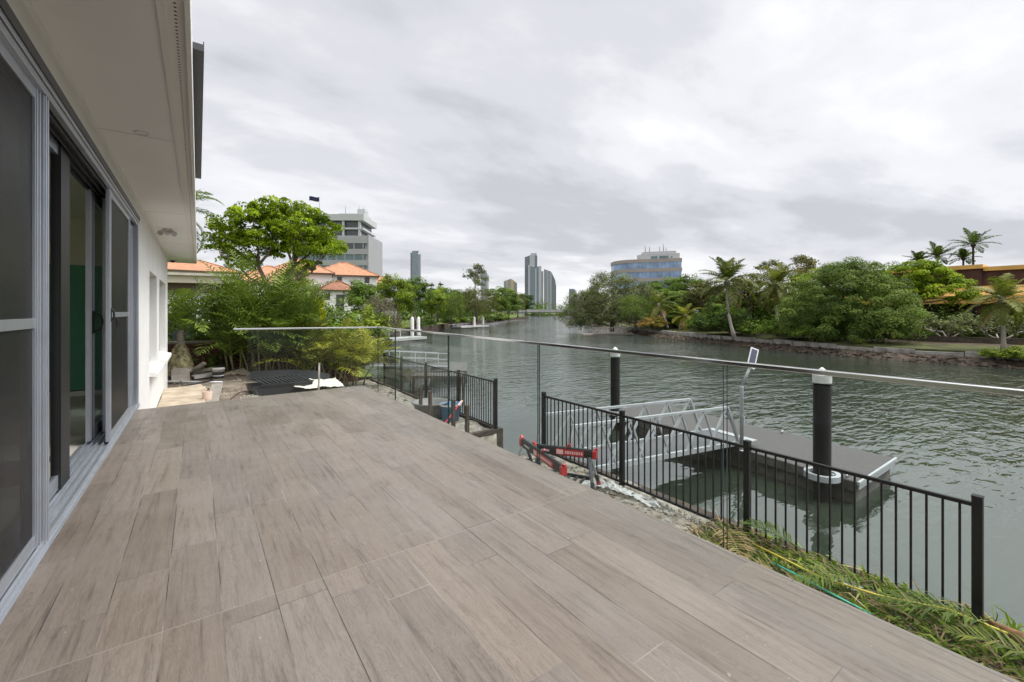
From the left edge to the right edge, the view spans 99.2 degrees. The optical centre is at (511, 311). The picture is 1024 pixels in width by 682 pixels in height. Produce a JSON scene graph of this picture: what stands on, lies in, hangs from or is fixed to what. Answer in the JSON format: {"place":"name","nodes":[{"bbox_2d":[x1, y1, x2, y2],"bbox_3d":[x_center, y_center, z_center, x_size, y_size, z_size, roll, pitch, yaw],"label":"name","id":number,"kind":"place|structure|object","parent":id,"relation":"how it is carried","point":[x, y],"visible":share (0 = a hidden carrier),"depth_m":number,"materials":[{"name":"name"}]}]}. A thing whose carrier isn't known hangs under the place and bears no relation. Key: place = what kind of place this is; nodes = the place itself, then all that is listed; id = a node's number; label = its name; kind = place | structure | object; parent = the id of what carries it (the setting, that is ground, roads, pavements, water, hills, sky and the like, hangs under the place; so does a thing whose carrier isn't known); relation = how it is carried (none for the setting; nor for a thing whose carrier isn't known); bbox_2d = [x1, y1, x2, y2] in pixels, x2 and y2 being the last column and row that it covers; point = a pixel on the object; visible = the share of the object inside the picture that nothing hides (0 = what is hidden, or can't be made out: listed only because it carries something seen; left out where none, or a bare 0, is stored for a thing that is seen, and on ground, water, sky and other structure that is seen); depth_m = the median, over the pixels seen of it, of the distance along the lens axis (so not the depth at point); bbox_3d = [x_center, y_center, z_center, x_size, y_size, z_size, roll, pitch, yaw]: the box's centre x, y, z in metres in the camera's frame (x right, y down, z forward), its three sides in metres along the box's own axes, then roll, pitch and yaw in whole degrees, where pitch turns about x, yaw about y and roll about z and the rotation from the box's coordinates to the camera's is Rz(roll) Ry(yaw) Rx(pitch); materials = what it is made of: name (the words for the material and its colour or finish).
{"place":"outdoors","nodes":[
{"label":"outdoors","id":0,"kind":"place"},
{"bbox_2d":[359,312,566,379],"bbox_3d":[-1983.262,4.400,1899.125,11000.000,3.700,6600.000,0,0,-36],"label":"grass bank","id":1,"kind":"structure","parent":0,"point":[432,328],"depth_m":86.76,"materials":[{"name":"green plant"}]},
{"bbox_2d":[168,289,239,368],"bbox_3d":[-10.683,0.898,15.238,3.631,3.304,3.536,0,0,6],"label":"round shrub","id":2,"kind":"object","parent":1,"relation":"on","point":[193,337],"visible":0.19,"depth_m":14.21,"materials":[{"name":"green plant"}]},
{"bbox_2d":[168,260,239,274],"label":"apartment house","id":3,"kind":"structure","parent":1,"relation":"on","point":[199,267],"depth_m":58.87,"materials":[{"name":"ceramic"}]},
{"bbox_2d":[168,272,249,340],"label":"flat roof house","id":4,"kind":"structure","parent":1,"relation":"on","point":[176,281],"depth_m":22.37,"materials":[{"name":"beige"}]},
{"bbox_2d":[196,189,223,252],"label":"tall palm","id":5,"kind":"object","parent":1,"relation":"on","point":[207,214],"visible":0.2,"depth_m":25.84,"materials":[{"name":"green plant"}]},
{"bbox_2d":[200,195,348,301],"bbox_3d":[-15.858,-2.622,29.885,9.024,10.375,5.804,0,0,-36],"label":"spreading tree","id":6,"kind":"object","parent":1,"relation":"on","point":[297,233],"visible":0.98,"depth_m":28.93,"materials":[{"name":"green plant"}]},
{"bbox_2d":[274,259,334,292],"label":"apartment house","id":7,"kind":"structure","parent":1,"relation":"on","point":[320,274],"depth_m":61.44,"materials":[{"name":"tile"}]},
{"bbox_2d":[292,205,381,275],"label":"hotel tower","id":8,"kind":"structure","parent":1,"relation":"on","point":[357,235],"depth_m":147.22,"materials":[{"name":"white concrete"}]},
{"bbox_2d":[319,280,355,321],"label":"apartment house","id":9,"kind":"structure","parent":1,"relation":"on","point":[336,291],"depth_m":58.96,"materials":[{"name":"paint"}]},
{"bbox_2d":[324,262,379,319],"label":"apartment house","id":10,"kind":"structure","parent":1,"relation":"on","point":[345,272],"depth_m":68.36,"materials":[{"name":"tile"}]},
{"bbox_2d":[340,279,390,315],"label":"garden tree","id":11,"kind":"object","parent":1,"relation":"on","point":[358,295],"visible":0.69,"depth_m":47.52,"materials":[{"name":"green plant"}]},
{"bbox_2d":[340,302,393,340],"bbox_3d":[-11.285,0.898,33.016,4.539,3.304,4.420,0,0,-14],"label":"round shrub","id":12,"kind":"object","parent":1,"relation":"on","point":[378,322],"visible":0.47,"depth_m":32.42,"materials":[{"name":"green plant"}]},
{"bbox_2d":[357,295,405,342],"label":"weeping tree","id":13,"kind":"object","parent":1,"relation":"on","point":[381,306],"visible":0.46,"depth_m":35.57,"materials":[{"name":"green plant"}]},
{"bbox_2d":[374,273,416,314],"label":"garden tree","id":14,"kind":"object","parent":1,"relation":"on","point":[387,291],"visible":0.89,"depth_m":61.15,"materials":[{"name":"green plant"}]},
{"bbox_2d":[410,251,420,311],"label":"skyscraper","id":15,"kind":"structure","parent":1,"relation":"on","point":[415,263],"depth_m":1397.65,"materials":[{"name":"blue glass"}]},
{"bbox_2d":[397,276,439,326],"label":"garden tree","id":16,"kind":"object","parent":1,"relation":"on","point":[422,287],"visible":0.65,"depth_m":71.62,"materials":[{"name":"green plant"}]},
{"bbox_2d":[417,288,450,324],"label":"garden tree","id":17,"kind":"object","parent":1,"relation":"on","point":[439,302],"visible":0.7,"depth_m":81.00,"materials":[{"name":"green plant"}]},
{"bbox_2d":[398,296,491,321],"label":"distant wood","id":18,"kind":"object","parent":1,"relation":"on","point":[423,314],"visible":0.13,"depth_m":148.60,"materials":[{"name":"green plant"}]},
{"bbox_2d":[436,289,466,323],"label":"weeping tree","id":19,"kind":"object","parent":1,"relation":"on","point":[449,307],"visible":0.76,"depth_m":87.09,"materials":[{"name":"green plant"}]},
{"bbox_2d":[463,263,489,316],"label":"gum tree","id":20,"kind":"object","parent":1,"relation":"on","point":[476,276],"visible":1,"depth_m":112.11,"materials":[{"name":"green plant"}]},
{"bbox_2d":[458,285,501,321],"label":"weeping tree","id":21,"kind":"object","parent":1,"relation":"on","point":[475,304],"visible":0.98,"depth_m":102.79,"materials":[{"name":"green plant"}]},
{"bbox_2d":[481,286,512,320],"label":"leafy tree","id":22,"kind":"object","parent":1,"relation":"on","point":[504,303],"visible":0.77,"depth_m":123.23,"materials":[{"name":"green plant"}]},
{"bbox_2d":[525,253,542,309],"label":"skyscraper","id":23,"kind":"structure","parent":1,"relation":"on","point":[533,279],"depth_m":1594.18,"materials":[{"name":"grey"}]},
{"bbox_2d":[544,269,555,309],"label":"skyscraper","id":24,"kind":"structure","parent":1,"relation":"on","point":[549,289],"depth_m":1598.84,"materials":[{"name":"grey glass"}]},
{"bbox_2d":[616,294,661,327],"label":"weeping tree","id":25,"kind":"object","parent":1,"relation":"on","point":[642,310],"visible":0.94,"depth_m":67.41,"materials":[{"name":"green plant"}]},
{"bbox_2d":[167,367,1014,664],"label":"yard ground","id":26,"kind":"structure","parent":0,"point":[237,385],"depth_m":8.10,"materials":[{"name":"soil"}]},
{"bbox_2d":[0,0,203,624],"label":"white house","id":27,"kind":"structure","parent":26,"relation":"on","point":[97,193],"depth_m":2.96,"materials":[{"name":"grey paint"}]},
{"bbox_2d":[0,40,40,598],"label":"screen door","id":28,"kind":"structure","parent":27,"relation":"in","point":[20,100],"depth_m":2.07,"materials":[{"name":"metal"}]},
{"bbox_2d":[49,133,69,500],"bbox_3d":[-2.595,0.033,2.260,0.052,2.365,2.300,0,0,-36],"label":"glass door","id":29,"kind":"structure","parent":27,"relation":"in","point":[59,156],"depth_m":2.98,"materials":[{"name":"metal"}]},
{"bbox_2d":[85,188,103,441],"bbox_3d":[-4.502,0.033,4.892,0.115,2.365,1.960,0,0,-36],"label":"glass door","id":30,"kind":"structure","parent":27,"relation":"in","point":[92,427],"depth_m":4.08,"materials":[{"name":"metal"}]},
{"bbox_2d":[102,198,118,431],"bbox_3d":[-4.556,0.033,5.087,0.115,2.365,1.620,0,0,-36],"label":"glass door","id":31,"kind":"structure","parent":27,"relation":"in","point":[103,199],"depth_m":4.40,"materials":[{"name":"metal"}]},
{"bbox_2d":[106,187,129,441],"bbox_3d":[-4.188,0.027,4.674,0.062,2.375,1.480,0,0,-36],"label":"screen door","id":32,"kind":"structure","parent":27,"relation":"in","point":[117,219],"depth_m":4.54,"materials":[{"name":"metal"}]},
{"bbox_2d":[130,223,132,405],"bbox_3d":[-4.839,0.033,5.486,0.042,2.365,0.640,0,0,-36],"label":"glass door","id":33,"kind":"structure","parent":27,"relation":"in","point":[131,226],"depth_m":5.70,"materials":[{"name":"metal"}]},
{"bbox_2d":[149,276,164,376],"bbox_3d":[-6.651,0.210,8.058,0.280,1.819,1.710,0,0,-36],"label":"window","id":34,"kind":"structure","parent":27,"relation":"in","point":[155,368],"depth_m":8.30,"materials":[{"name":"metal"}]},
{"bbox_2d":[157,386,205,406],"bbox_3d":[-6.877,1.890,9.102,0.838,0.128,3.620,0,0,-36],"label":"ply board","id":35,"kind":"object","parent":26,"relation":"on","point":[174,396],"visible":0.38,"depth_m":9.46,"materials":[{"name":"beige wood"}]},
{"bbox_2d":[168,283,238,374],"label":"young palm","id":36,"kind":"object","parent":26,"relation":"on","point":[180,357],"visible":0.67,"depth_m":12.60,"materials":[{"name":"green plant"}]},
{"bbox_2d":[168,275,317,371],"bbox_3d":[-8.818,0.663,14.073,4.207,3.687,4.679,0,0,-36],"label":"cane palm","id":37,"kind":"object","parent":26,"relation":"on","point":[221,336],"visible":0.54,"depth_m":13.26,"materials":[{"name":"green plant"}]},
{"bbox_2d":[179,249,336,371],"bbox_3d":[-8.017,0.268,13.965,4.502,4.772,4.768,0,0,-36],"label":"cane palm","id":38,"kind":"object","parent":26,"relation":"on","point":[277,278],"visible":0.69,"depth_m":13.59,"materials":[{"name":"green plant"}]},
{"bbox_2d":[168,340,358,382],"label":"brick wall","id":39,"kind":"structure","parent":26,"relation":"on","point":[192,347],"depth_m":14.27,"materials":[{"name":"brick"}]},
{"bbox_2d":[245,374,313,395],"bbox_3d":[-5.974,1.924,11.232,1.430,0.452,0.740,0,0,-42],"label":"slotted tray","id":40,"kind":"object","parent":26,"relation":"on","point":[267,387],"visible":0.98,"depth_m":11.07,"materials":[{"name":"grey plastic"}]},
{"bbox_2d":[214,276,354,369],"bbox_3d":[-7.368,0.716,14.470,4.247,4.080,4.576,0,0,-36],"label":"cane palm","id":41,"kind":"object","parent":26,"relation":"on","point":[304,307],"visible":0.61,"depth_m":14.06,"materials":[{"name":"green plant"}]},
{"bbox_2d":[250,369,329,381],"bbox_3d":[-6.789,2.058,13.452,2.200,0.596,0.206,0,0,-36],"label":"dark sheet","id":42,"kind":"object","parent":26,"relation":"on","point":[311,374],"visible":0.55,"depth_m":13.40,"materials":[{"name":"grey plastic"}]},
{"bbox_2d":[226,317,366,390],"bbox_3d":[-7.050,1.458,14.496,4.108,2.700,3.396,0,0,-36],"label":"cane palm","id":43,"kind":"object","parent":26,"relation":"on","point":[309,363],"visible":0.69,"depth_m":14.13,"materials":[{"name":"green plant"}]},
{"bbox_2d":[265,317,397,388],"bbox_3d":[-6.298,1.519,14.851,3.848,2.617,4.036,0,0,24],"label":"cane palm","id":44,"kind":"object","parent":26,"relation":"on","point":[346,338],"visible":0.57,"depth_m":14.76,"materials":[{"name":"green plant"}]},
{"bbox_2d":[291,323,399,386],"bbox_3d":[-5.569,1.631,15.585,3.354,2.454,3.348,0,0,-5],"label":"cane palm","id":45,"kind":"object","parent":26,"relation":"on","point":[358,361],"visible":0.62,"depth_m":15.42,"materials":[{"name":"green plant"}]},
{"bbox_2d":[412,398,447,419],"bbox_3d":[-2.041,2.455,10.914,0.920,0.430,0.915,0,0,-36],"label":"mortar tub","id":46,"kind":"object","parent":26,"relation":"on","point":[436,410],"visible":0.56,"depth_m":10.66,"materials":[{"name":"grey plastic"}]},
{"bbox_2d":[370,379,502,447],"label":"retaining wall","id":47,"kind":"structure","parent":26,"relation":"on","point":[490,431],"depth_m":9.88,"materials":[{"name":"grey concrete"}]},
{"bbox_2d":[383,353,497,428],"bbox_3d":[-2.526,2.152,12.906,0.082,1.295,7.571,0,0,-35],"label":"metal fence","id":48,"kind":"object","parent":47,"relation":"on","point":[388,375],"visible":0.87,"depth_m":12.00,"materials":[{"name":"black metal"}]},
{"bbox_2d":[169,370,835,579],"bbox_3d":[-3.467,2.268,8.772,5.934,0.998,15.321,0,0,-36],"label":"rubble","id":49,"kind":"object","parent":26,"relation":"on","point":[527,457],"visible":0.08,"depth_m":11.16,"materials":[{"name":"stone"}]},
{"bbox_2d":[0,385,1018,681],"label":"deck","id":50,"kind":"structure","parent":26,"relation":"on","point":[360,533],"depth_m":2.04,"materials":[{"name":"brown wood"}]},
{"bbox_2d":[377,326,1023,549],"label":"glass balustrade","id":51,"kind":"object","parent":50,"relation":"attached to","point":[964,386],"visible":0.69,"depth_m":2.54,"materials":[{"name":"clear glass"}]},
{"bbox_2d":[517,435,566,476],"bbox_3d":[0.418,2.315,6.308,0.598,0.727,1.452,0,0,-23],"label":"sawhorse","id":52,"kind":"object","parent":26,"relation":"on","point":[558,467],"visible":0.49,"depth_m":6.20,"materials":[{"name":"red plastic"}]},
{"bbox_2d":[532,441,601,489],"bbox_3d":[0.788,2.327,6.556,1.045,0.703,0.598,0,0,19],"label":"sawhorse","id":53,"kind":"object","parent":26,"relation":"on","point":[589,454],"visible":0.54,"depth_m":6.49,"materials":[{"name":"red plastic"}]},
{"bbox_2d":[532,455,788,557],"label":"gravel","id":54,"kind":"structure","parent":26,"relation":"on","point":[619,487],"depth_m":6.15,"materials":[{"name":"gravel"}]},
{"bbox_2d":[519,454,951,608],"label":"retaining wall","id":55,"kind":"structure","parent":26,"relation":"on","point":[693,507],"depth_m":5.81,"materials":[{"name":"grey concrete"}]},
{"bbox_2d":[541,391,984,626],"bbox_3d":[2.204,2.152,5.881,0.071,1.295,5.702,0,0,-35],"label":"metal fence","id":56,"kind":"object","parent":26,"relation":"on","point":[976,503],"visible":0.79,"depth_m":4.88,"materials":[{"name":"black metal"}]},
{"bbox_2d":[664,509,1023,681],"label":"dry clippings","id":57,"kind":"object","parent":26,"relation":"on","point":[966,605],"visible":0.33,"depth_m":3.87,"materials":[{"name":"green plant"}]},
{"bbox_2d":[714,527,755,559],"bbox_3d":[2.341,2.422,4.577,0.390,0.139,0.889,0,0,8],"label":"palm frond","id":58,"kind":"object","parent":57,"relation":"on","point":[747,555],"visible":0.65,"depth_m":4.51,"materials":[{"name":"beige plant"}]},
{"bbox_2d":[740,517,798,546],"bbox_3d":[2.829,2.415,4.809,0.412,0.106,0.601,0,0,-36],"label":"palm frond","id":59,"kind":"object","parent":57,"relation":"on","point":[755,522],"visible":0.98,"depth_m":4.82,"materials":[{"name":"green plant"}]},
{"bbox_2d":[792,560,864,591],"bbox_3d":[2.882,2.384,3.957,0.695,0.130,0.375,0,0,-10],"label":"palm frond","id":60,"kind":"object","parent":57,"relation":"on","point":[815,580],"visible":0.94,"depth_m":3.94,"materials":[{"name":"green plant"}]},
{"bbox_2d":[752,543,1008,634],"bbox_3d":[3.086,2.485,3.912,0.386,0.147,1.957,0,0,-37],"label":"yellow strap","id":61,"kind":"object","parent":57,"relation":"on","point":[875,594],"visible":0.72,"depth_m":3.81,"materials":[{"name":"yellow fabric"}]},
{"bbox_2d":[875,582,986,626],"bbox_3d":[3.400,2.385,3.526,0.741,0.129,0.392,0,0,31],"label":"palm frond","id":62,"kind":"object","parent":57,"relation":"on","point":[947,614],"visible":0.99,"depth_m":3.53,"materials":[{"name":"green plant"}]},
{"bbox_2d":[943,619,1023,657],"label":"palm frond","id":63,"kind":"object","parent":57,"relation":"on","point":[997,644],"visible":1,"depth_m":3.17,"materials":[{"name":"green plant"}]},
{"bbox_2d":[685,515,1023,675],"bbox_3d":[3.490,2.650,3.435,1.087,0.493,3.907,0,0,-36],"label":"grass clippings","id":64,"kind":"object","parent":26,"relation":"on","point":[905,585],"depth_m":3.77,"materials":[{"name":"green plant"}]},
{"bbox_2d":[192,0,1023,310],"label":"sky","id":65,"kind":"structure","parent":0,"point":[582,136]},
{"bbox_2d":[553,270,664,331],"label":"riverside tree","id":66,"kind":"object","parent":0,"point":[602,310],"visible":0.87,"depth_m":73.99,"materials":[{"name":"green plant"}]},
{"bbox_2d":[365,315,1023,631],"bbox_3d":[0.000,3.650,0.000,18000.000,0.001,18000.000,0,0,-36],"label":"water","id":67,"kind":"structure","parent":0,"point":[963,444],"depth_m":14.76,"materials":[{"name":"liquid"}]},
{"bbox_2d":[382,329,426,343],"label":"white pile dock","id":68,"kind":"object","parent":67,"relation":"on","point":[408,339],"visible":0.68,"depth_m":51.51,"materials":[{"name":"concrete"}]},
{"bbox_2d":[363,350,466,378],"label":"neighbour jetty","id":69,"kind":"object","parent":67,"relation":"on","point":[456,366],"visible":0.46,"depth_m":24.04,"materials":[{"name":"metal"}]},
{"bbox_2d":[610,347,619,427],"bbox_3d":[3.267,3.682,13.811,0.310,5.137,0.310,0,0,-36],"label":"mooring pile","id":70,"kind":"object","parent":67,"relation":"in","point":[614,380],"visible":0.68,"depth_m":13.69,"materials":[{"name":"black plastic"}]},
{"bbox_2d":[606,404,896,503],"bbox_3d":[5.521,3.535,11.651,2.885,0.830,7.057,0,0,-30],"label":"floating pontoon","id":71,"kind":"object","parent":67,"relation":"on","point":[851,459],"visible":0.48,"depth_m":9.84,"materials":[{"name":"concrete"}]},
{"bbox_2d":[535,398,756,470],"bbox_3d":[3.085,2.642,9.640,5.583,1.117,1.248,0,0,-28],"label":"gangway","id":72,"kind":"object","parent":71,"relation":"on","point":[734,436],"visible":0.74,"depth_m":9.54,"materials":[{"name":"metal"}]},
{"bbox_2d":[739,347,758,450],"bbox_3d":[5.524,2.014,10.124,0.610,2.372,0.245,0,0,-20],"label":"solar light","id":73,"kind":"object","parent":71,"relation":"on","point":[753,355],"visible":0.71,"depth_m":10.05,"materials":[{"name":"metal"}]},
{"bbox_2d":[812,367,831,502],"bbox_3d":[6.031,3.664,8.482,0.320,5.172,0.320,0,0,-36],"label":"mooring pile","id":74,"kind":"object","parent":67,"relation":"in","point":[822,423],"visible":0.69,"depth_m":8.37,"materials":[{"name":"black plastic"}]},
{"bbox_2d":[588,320,1023,355],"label":"lawn","id":75,"kind":"structure","parent":0,"point":[943,346],"depth_m":36.74,"materials":[{"name":"green plant"}]},
{"bbox_2d":[640,287,675,329],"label":"coconut palm","id":76,"kind":"object","parent":75,"relation":"on","point":[659,301],"visible":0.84,"depth_m":67.20,"materials":[{"name":"green plant"}]},
{"bbox_2d":[666,290,698,317],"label":"leafy tree","id":77,"kind":"object","parent":75,"relation":"on","point":[675,294],"visible":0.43,"depth_m":69.12,"materials":[{"name":"green plant"}]},
{"bbox_2d":[668,303,700,329],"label":"coconut palm","id":78,"kind":"object","parent":75,"relation":"on","point":[682,321],"visible":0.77,"depth_m":63.69,"materials":[{"name":"green plant"}]},
{"bbox_2d":[686,313,718,331],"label":"round shrub","id":79,"kind":"object","parent":75,"relation":"on","point":[697,323],"visible":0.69,"depth_m":53.35,"materials":[{"name":"green plant"}]},
{"bbox_2d":[700,294,748,320],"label":"leafy tree","id":80,"kind":"object","parent":75,"relation":"on","point":[718,305],"visible":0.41,"depth_m":57.64,"materials":[{"name":"green plant"}]},
{"bbox_2d":[694,256,760,337],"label":"coconut palm","id":81,"kind":"object","parent":75,"relation":"on","point":[727,270],"visible":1,"depth_m":47.74,"materials":[{"name":"green plant"}]},
{"bbox_2d":[713,311,764,333],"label":"round shrub","id":82,"kind":"object","parent":75,"relation":"on","point":[739,322],"visible":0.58,"depth_m":48.56,"materials":[{"name":"green plant"}]},
{"bbox_2d":[752,315,792,336],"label":"round shrub","id":83,"kind":"object","parent":75,"relation":"on","point":[768,329],"visible":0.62,"depth_m":43.49,"materials":[{"name":"green plant"}]},
{"bbox_2d":[748,262,808,334],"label":"coconut palm","id":84,"kind":"object","parent":75,"relation":"on","point":[775,292],"visible":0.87,"depth_m":49.00,"materials":[{"name":"green plant"}]},
{"bbox_2d":[676,325,1023,343],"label":"garden kerb","id":85,"kind":"structure","parent":75,"relation":"on","point":[974,339],"depth_m":35.21,"materials":[{"name":"grey concrete"}]},
{"bbox_2d":[773,256,932,344],"bbox_3d":[30.842,-0.897,40.112,9.604,8.262,11.777,0,0,-36],"label":"round tree","id":86,"kind":"object","parent":75,"relation":"on","point":[852,278],"visible":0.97,"depth_m":38.02,"materials":[{"name":"green plant"}]},
{"bbox_2d":[958,273,1023,350],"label":"coconut palm","id":87,"kind":"object","parent":75,"relation":"on","point":[1002,290],"visible":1,"depth_m":30.49,"materials":[{"name":"green plant"}]},
{"bbox_2d":[588,323,1023,368],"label":"rocky shore","id":88,"kind":"structure","parent":0,"point":[906,357],"depth_m":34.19,"materials":[{"name":"stone"}]},
{"bbox_2d":[609,325,1023,360],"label":"seawall","id":89,"kind":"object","parent":88,"relation":"on","point":[829,345],"visible":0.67,"depth_m":39.19,"materials":[{"name":"stone"}]},
{"bbox_2d":[615,316,1023,338],"bbox_3d":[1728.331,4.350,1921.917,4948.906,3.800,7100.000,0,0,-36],"label":"land","id":90,"kind":"structure","parent":0,"point":[888,332],"depth_m":44.85,"materials":[{"name":"green plant"}]},
{"bbox_2d":[611,244,681,315],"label":"office building","id":91,"kind":"structure","parent":90,"relation":"on","point":[659,265],"depth_m":136.39,"materials":[{"name":"blue glass"}]},
{"bbox_2d":[668,273,705,303],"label":"garden tree","id":92,"kind":"object","parent":90,"relation":"on","point":[682,285],"visible":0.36,"depth_m":75.47,"materials":[{"name":"green plant"}]},
{"bbox_2d":[678,279,723,312],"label":"garden tree","id":93,"kind":"object","parent":90,"relation":"on","point":[693,291],"visible":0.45,"depth_m":65.65,"materials":[{"name":"green plant"}]},
{"bbox_2d":[714,272,765,311],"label":"garden tree","id":94,"kind":"object","parent":90,"relation":"on","point":[746,292],"visible":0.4,"depth_m":57.69,"materials":[{"name":"green plant"}]},
{"bbox_2d":[749,284,799,318],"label":"leafy tree","id":95,"kind":"object","parent":90,"relation":"on","point":[762,313],"visible":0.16,"depth_m":56.36,"materials":[{"name":"green plant"}]},
{"bbox_2d":[788,254,819,280],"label":"gum tree","id":96,"kind":"object","parent":90,"relation":"on","point":[807,262],"visible":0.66,"depth_m":70.08,"materials":[{"name":"green plant"}]},
{"bbox_2d":[645,301,1023,337],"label":"undergrowth","id":97,"kind":"object","parent":90,"relation":"on","point":[940,313],"visible":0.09,"depth_m":46.79,"materials":[{"name":"green plant"}]},
{"bbox_2d":[699,264,1023,334],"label":"orange building","id":98,"kind":"structure","parent":90,"relation":"on","point":[981,273],"depth_m":46.44,"materials":[{"name":"brown brick"}]},
{"bbox_2d":[860,259,982,334],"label":"bright tree","id":99,"kind":"object","parent":90,"relation":"on","point":[926,271],"visible":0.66,"depth_m":43.42,"materials":[{"name":"green plant"}]},
{"bbox_2d":[921,241,958,264],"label":"tall palm","id":100,"kind":"object","parent":90,"relation":"on","point":[937,252],"visible":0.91,"depth_m":79.77,"materials":[{"name":"green plant"}]},
{"bbox_2d":[912,309,991,336],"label":"frangipani tree","id":101,"kind":"object","parent":90,"relation":"on","point":[939,325],"visible":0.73,"depth_m":36.76,"materials":[{"name":"green plant"}]},
{"bbox_2d":[947,228,998,264],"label":"tall palm","id":102,"kind":"object","parent":90,"relation":"on","point":[974,238],"visible":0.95,"depth_m":77.92,"materials":[{"name":"green plant"}]},
{"bbox_2d":[960,314,1023,337],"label":"frangipani tree","id":103,"kind":"object","parent":90,"relation":"on","point":[994,328],"visible":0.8,"depth_m":35.00,"materials":[{"name":"green plant"}]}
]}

